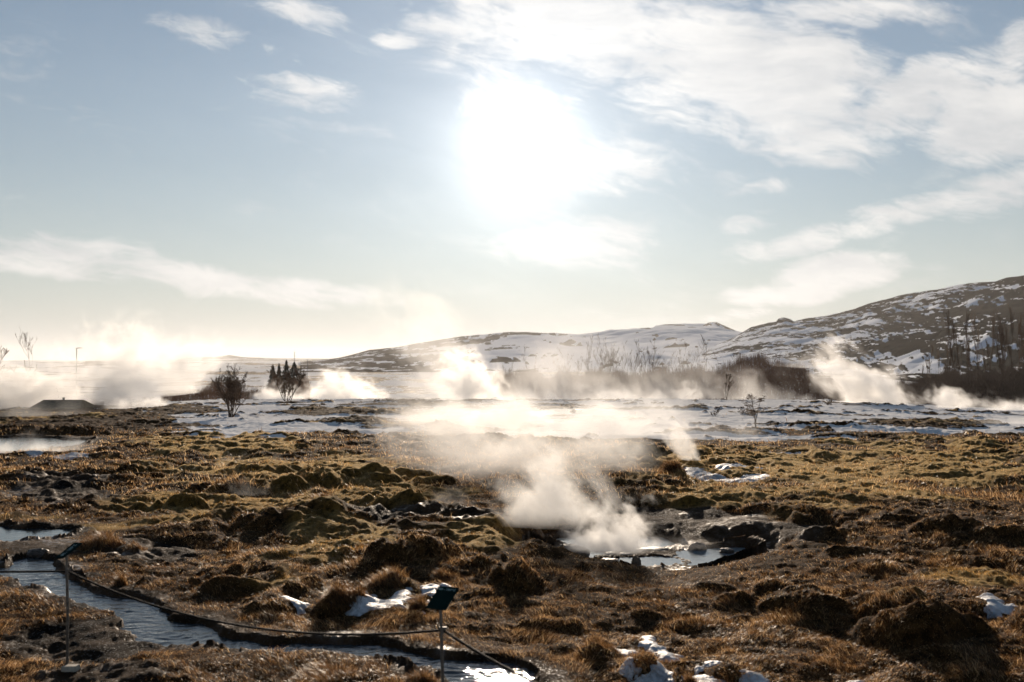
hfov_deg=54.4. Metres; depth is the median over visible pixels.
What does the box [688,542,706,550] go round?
rock
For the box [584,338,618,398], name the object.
bare tree
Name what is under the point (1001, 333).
bare tree
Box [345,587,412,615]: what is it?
snow patch
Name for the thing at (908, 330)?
hill
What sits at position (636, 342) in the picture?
bare tree
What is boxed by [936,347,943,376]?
bare tree
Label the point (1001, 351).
bare tree
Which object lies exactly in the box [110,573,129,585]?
grass tuft
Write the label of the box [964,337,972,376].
bare tree
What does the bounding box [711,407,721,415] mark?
bare shrub
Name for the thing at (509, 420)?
pool water
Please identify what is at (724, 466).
snow patch
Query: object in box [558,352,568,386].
bare tree
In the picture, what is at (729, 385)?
bare sapling
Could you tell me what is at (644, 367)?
bare tree
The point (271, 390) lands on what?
thicket
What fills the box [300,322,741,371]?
hill
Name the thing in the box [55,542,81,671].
sign post
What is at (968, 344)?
bare tree
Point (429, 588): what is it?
snow patch
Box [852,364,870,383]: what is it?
bare tree
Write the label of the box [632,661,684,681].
snow patch
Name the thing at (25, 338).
bare tree
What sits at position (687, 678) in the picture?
grass tuft
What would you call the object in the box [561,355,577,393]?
bare tree
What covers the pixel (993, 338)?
bare tree
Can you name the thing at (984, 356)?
bare tree
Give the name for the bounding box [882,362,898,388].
bare tree
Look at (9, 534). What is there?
pool water
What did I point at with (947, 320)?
bare tree
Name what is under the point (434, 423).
snow
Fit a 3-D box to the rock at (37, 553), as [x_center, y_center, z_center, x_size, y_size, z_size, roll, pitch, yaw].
[-4.995,2.236,10.482,0.224,0.115,0.177,0,-1,0]
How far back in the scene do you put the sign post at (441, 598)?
5.16 m
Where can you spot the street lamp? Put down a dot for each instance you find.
(76, 373)
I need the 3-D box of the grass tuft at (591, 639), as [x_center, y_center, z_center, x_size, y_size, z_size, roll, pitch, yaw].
[0.626,2.142,7.043,0.303,0.214,0.320,-1,-1,40]
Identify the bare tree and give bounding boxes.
[0,345,37,407]
[15,327,37,404]
[502,359,527,394]
[547,355,561,398]
[557,346,581,396]
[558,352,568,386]
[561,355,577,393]
[572,334,592,394]
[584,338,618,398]
[597,332,616,384]
[603,344,623,383]
[608,340,637,387]
[611,348,621,386]
[627,338,643,392]
[630,348,651,397]
[639,348,653,396]
[641,341,669,397]
[662,350,680,395]
[670,352,684,398]
[678,342,690,398]
[696,334,708,394]
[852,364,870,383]
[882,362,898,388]
[925,345,933,376]
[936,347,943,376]
[943,311,953,368]
[943,329,951,369]
[948,316,959,402]
[953,324,963,371]
[960,301,969,370]
[964,329,974,368]
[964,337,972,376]
[969,307,982,369]
[983,340,988,374]
[986,310,998,368]
[995,315,1006,404]
[996,318,1007,379]
[996,335,1005,372]
[1004,305,1017,407]
[1013,326,1023,368]
[1015,311,1023,407]
[1016,325,1023,369]
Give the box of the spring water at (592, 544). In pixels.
[556,535,744,566]
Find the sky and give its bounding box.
[0,0,1023,359]
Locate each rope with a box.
[0,570,64,572]
[69,571,439,635]
[443,630,536,681]
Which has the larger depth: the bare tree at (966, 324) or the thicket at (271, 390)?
the bare tree at (966, 324)
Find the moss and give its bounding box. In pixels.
[1,435,1023,598]
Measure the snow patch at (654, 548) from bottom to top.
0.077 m
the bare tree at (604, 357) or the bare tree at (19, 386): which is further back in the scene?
the bare tree at (604, 357)
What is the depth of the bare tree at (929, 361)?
101.64 m
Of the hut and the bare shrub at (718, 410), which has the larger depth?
the hut
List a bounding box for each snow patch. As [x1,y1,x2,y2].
[25,450,44,456]
[54,452,87,459]
[280,595,309,614]
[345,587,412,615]
[420,584,439,596]
[613,646,638,657]
[619,657,641,680]
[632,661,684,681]
[638,635,683,661]
[683,467,768,482]
[694,665,704,675]
[694,674,724,681]
[702,660,722,667]
[713,463,761,470]
[739,669,769,681]
[977,592,1016,618]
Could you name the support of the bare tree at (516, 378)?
on the ground at (130, 392)
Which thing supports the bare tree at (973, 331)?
on the ground at (130, 392)
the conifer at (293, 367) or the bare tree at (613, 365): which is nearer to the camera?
the conifer at (293, 367)
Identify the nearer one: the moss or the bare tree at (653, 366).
the moss
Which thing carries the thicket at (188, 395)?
on the ground at (130, 392)
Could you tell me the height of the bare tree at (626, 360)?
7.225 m
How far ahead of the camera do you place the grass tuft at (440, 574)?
9.22 m
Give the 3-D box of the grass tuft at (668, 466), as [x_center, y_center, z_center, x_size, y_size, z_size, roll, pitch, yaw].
[2.823,2.211,17.551,0.668,0.446,0.584,0,-1,25]
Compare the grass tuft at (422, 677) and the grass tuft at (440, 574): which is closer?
the grass tuft at (422, 677)
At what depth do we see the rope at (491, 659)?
4.79 m
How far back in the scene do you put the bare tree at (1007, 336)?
101.91 m
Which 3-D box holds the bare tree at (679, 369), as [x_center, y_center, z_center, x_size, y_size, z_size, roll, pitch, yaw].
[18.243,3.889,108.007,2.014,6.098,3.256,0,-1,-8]
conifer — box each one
[262,364,278,398]
[275,360,291,398]
[276,363,281,377]
[289,362,316,398]
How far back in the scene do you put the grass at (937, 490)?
19.30 m
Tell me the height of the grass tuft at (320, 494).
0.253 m
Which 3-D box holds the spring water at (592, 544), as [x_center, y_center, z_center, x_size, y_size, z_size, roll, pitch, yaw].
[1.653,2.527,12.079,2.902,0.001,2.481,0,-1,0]
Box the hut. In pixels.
[28,398,96,410]
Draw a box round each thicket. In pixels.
[160,377,267,401]
[263,372,313,398]
[486,348,856,399]
[824,364,1023,409]
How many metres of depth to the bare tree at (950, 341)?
92.89 m
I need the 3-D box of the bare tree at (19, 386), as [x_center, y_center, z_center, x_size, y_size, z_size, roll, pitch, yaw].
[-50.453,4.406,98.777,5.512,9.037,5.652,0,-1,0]
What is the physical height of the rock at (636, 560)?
0.191 m
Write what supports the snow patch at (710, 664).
on the ground at (130, 392)
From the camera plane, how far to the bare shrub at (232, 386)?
44.45 m
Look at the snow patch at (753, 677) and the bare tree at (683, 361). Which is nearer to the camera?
the snow patch at (753, 677)
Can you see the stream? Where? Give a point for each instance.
(145, 622)
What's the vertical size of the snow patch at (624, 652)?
0.045 m
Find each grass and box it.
[0,422,1023,506]
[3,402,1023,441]
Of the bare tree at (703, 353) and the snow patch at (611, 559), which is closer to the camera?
the snow patch at (611, 559)
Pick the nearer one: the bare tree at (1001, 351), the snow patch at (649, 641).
the snow patch at (649, 641)
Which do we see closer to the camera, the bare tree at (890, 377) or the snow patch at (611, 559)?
the snow patch at (611, 559)
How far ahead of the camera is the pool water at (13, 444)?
28.76 m
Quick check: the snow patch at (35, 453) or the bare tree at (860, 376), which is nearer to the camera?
the snow patch at (35, 453)
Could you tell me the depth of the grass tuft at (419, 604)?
8.04 m
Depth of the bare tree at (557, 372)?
101.07 m
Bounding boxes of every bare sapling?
[725,374,733,399]
[735,394,769,426]
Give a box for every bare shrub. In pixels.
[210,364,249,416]
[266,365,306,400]
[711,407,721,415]
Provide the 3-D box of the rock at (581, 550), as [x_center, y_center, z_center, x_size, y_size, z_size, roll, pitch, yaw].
[0.677,2.499,11.593,0.422,0.284,0.424,1,-1,-44]
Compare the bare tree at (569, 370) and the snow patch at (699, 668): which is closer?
the snow patch at (699, 668)
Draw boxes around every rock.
[26,548,48,557]
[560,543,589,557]
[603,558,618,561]
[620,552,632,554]
[631,556,640,565]
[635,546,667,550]
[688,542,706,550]
[719,548,733,553]
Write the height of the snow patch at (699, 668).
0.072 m
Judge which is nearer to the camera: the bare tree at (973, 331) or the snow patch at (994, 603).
the snow patch at (994, 603)
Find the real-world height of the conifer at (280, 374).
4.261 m
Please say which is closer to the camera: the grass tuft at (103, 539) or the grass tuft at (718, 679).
the grass tuft at (718, 679)
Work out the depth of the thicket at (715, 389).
99.27 m
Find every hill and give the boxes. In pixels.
[151,355,325,360]
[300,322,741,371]
[700,275,1023,381]
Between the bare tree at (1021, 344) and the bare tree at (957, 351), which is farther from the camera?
the bare tree at (1021, 344)
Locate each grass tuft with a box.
[76,528,125,550]
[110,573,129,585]
[121,540,146,552]
[308,488,338,498]
[317,579,372,616]
[356,564,408,590]
[402,663,439,681]
[405,594,429,611]
[432,568,464,583]
[580,632,620,653]
[624,646,671,669]
[658,458,688,474]
[680,666,701,681]
[703,674,730,681]
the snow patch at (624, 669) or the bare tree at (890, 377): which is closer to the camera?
the snow patch at (624, 669)
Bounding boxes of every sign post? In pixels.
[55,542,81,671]
[426,586,458,681]
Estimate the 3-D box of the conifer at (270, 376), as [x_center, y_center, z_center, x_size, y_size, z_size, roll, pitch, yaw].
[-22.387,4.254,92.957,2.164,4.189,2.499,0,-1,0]
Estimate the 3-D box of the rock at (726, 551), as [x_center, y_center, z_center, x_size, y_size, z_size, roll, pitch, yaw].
[2.560,2.522,11.864,0.187,0.108,0.143,0,-1,0]
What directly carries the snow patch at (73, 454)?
on the ground at (130, 392)
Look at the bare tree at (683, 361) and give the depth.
105.08 m
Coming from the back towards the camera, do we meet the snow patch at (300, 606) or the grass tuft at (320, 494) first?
the grass tuft at (320, 494)
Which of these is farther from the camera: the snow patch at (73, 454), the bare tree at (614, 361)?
the bare tree at (614, 361)
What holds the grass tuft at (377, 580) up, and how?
on the ground at (130, 392)
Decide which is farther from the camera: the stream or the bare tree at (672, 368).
the bare tree at (672, 368)
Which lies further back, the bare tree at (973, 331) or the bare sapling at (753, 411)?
the bare tree at (973, 331)
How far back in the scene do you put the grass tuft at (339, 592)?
8.07 m
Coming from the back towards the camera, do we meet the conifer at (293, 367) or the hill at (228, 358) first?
the hill at (228, 358)
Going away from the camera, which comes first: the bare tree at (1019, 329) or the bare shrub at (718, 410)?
the bare shrub at (718, 410)
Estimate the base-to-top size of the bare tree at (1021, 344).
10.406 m
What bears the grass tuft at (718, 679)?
on the ground at (130, 392)
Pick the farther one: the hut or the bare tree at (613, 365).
the bare tree at (613, 365)
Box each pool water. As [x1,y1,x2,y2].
[0,437,85,451]
[0,526,73,541]
[448,407,610,428]
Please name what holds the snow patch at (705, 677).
on the ground at (130, 392)
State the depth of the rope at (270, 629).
5.77 m
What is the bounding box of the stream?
[0,557,534,681]
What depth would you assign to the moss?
15.46 m
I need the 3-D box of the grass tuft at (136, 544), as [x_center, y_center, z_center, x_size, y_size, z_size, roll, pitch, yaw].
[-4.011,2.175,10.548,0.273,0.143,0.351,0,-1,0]
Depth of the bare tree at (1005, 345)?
92.01 m
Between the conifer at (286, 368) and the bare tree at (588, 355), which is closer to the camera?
the conifer at (286, 368)
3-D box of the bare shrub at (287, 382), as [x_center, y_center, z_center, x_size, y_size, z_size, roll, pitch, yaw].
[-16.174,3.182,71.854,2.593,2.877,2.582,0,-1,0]
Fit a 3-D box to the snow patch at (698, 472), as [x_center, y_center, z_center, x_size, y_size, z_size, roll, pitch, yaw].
[3.722,2.431,18.101,2.066,0.125,1.557,-1,-1,42]
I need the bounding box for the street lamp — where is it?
[76,348,77,399]
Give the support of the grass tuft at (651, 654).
on the ground at (130, 392)
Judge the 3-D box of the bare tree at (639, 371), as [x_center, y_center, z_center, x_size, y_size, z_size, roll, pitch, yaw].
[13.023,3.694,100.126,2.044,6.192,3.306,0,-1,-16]
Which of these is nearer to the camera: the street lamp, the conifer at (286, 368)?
the conifer at (286, 368)
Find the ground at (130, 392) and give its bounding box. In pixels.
[0,360,1023,681]
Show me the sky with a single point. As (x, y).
(180, 179)
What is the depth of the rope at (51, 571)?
6.59 m
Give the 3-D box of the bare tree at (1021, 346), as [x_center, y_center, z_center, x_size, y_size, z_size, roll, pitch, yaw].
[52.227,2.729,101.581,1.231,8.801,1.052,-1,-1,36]
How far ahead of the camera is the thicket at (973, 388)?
82.42 m
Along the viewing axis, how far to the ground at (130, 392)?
13.06 m

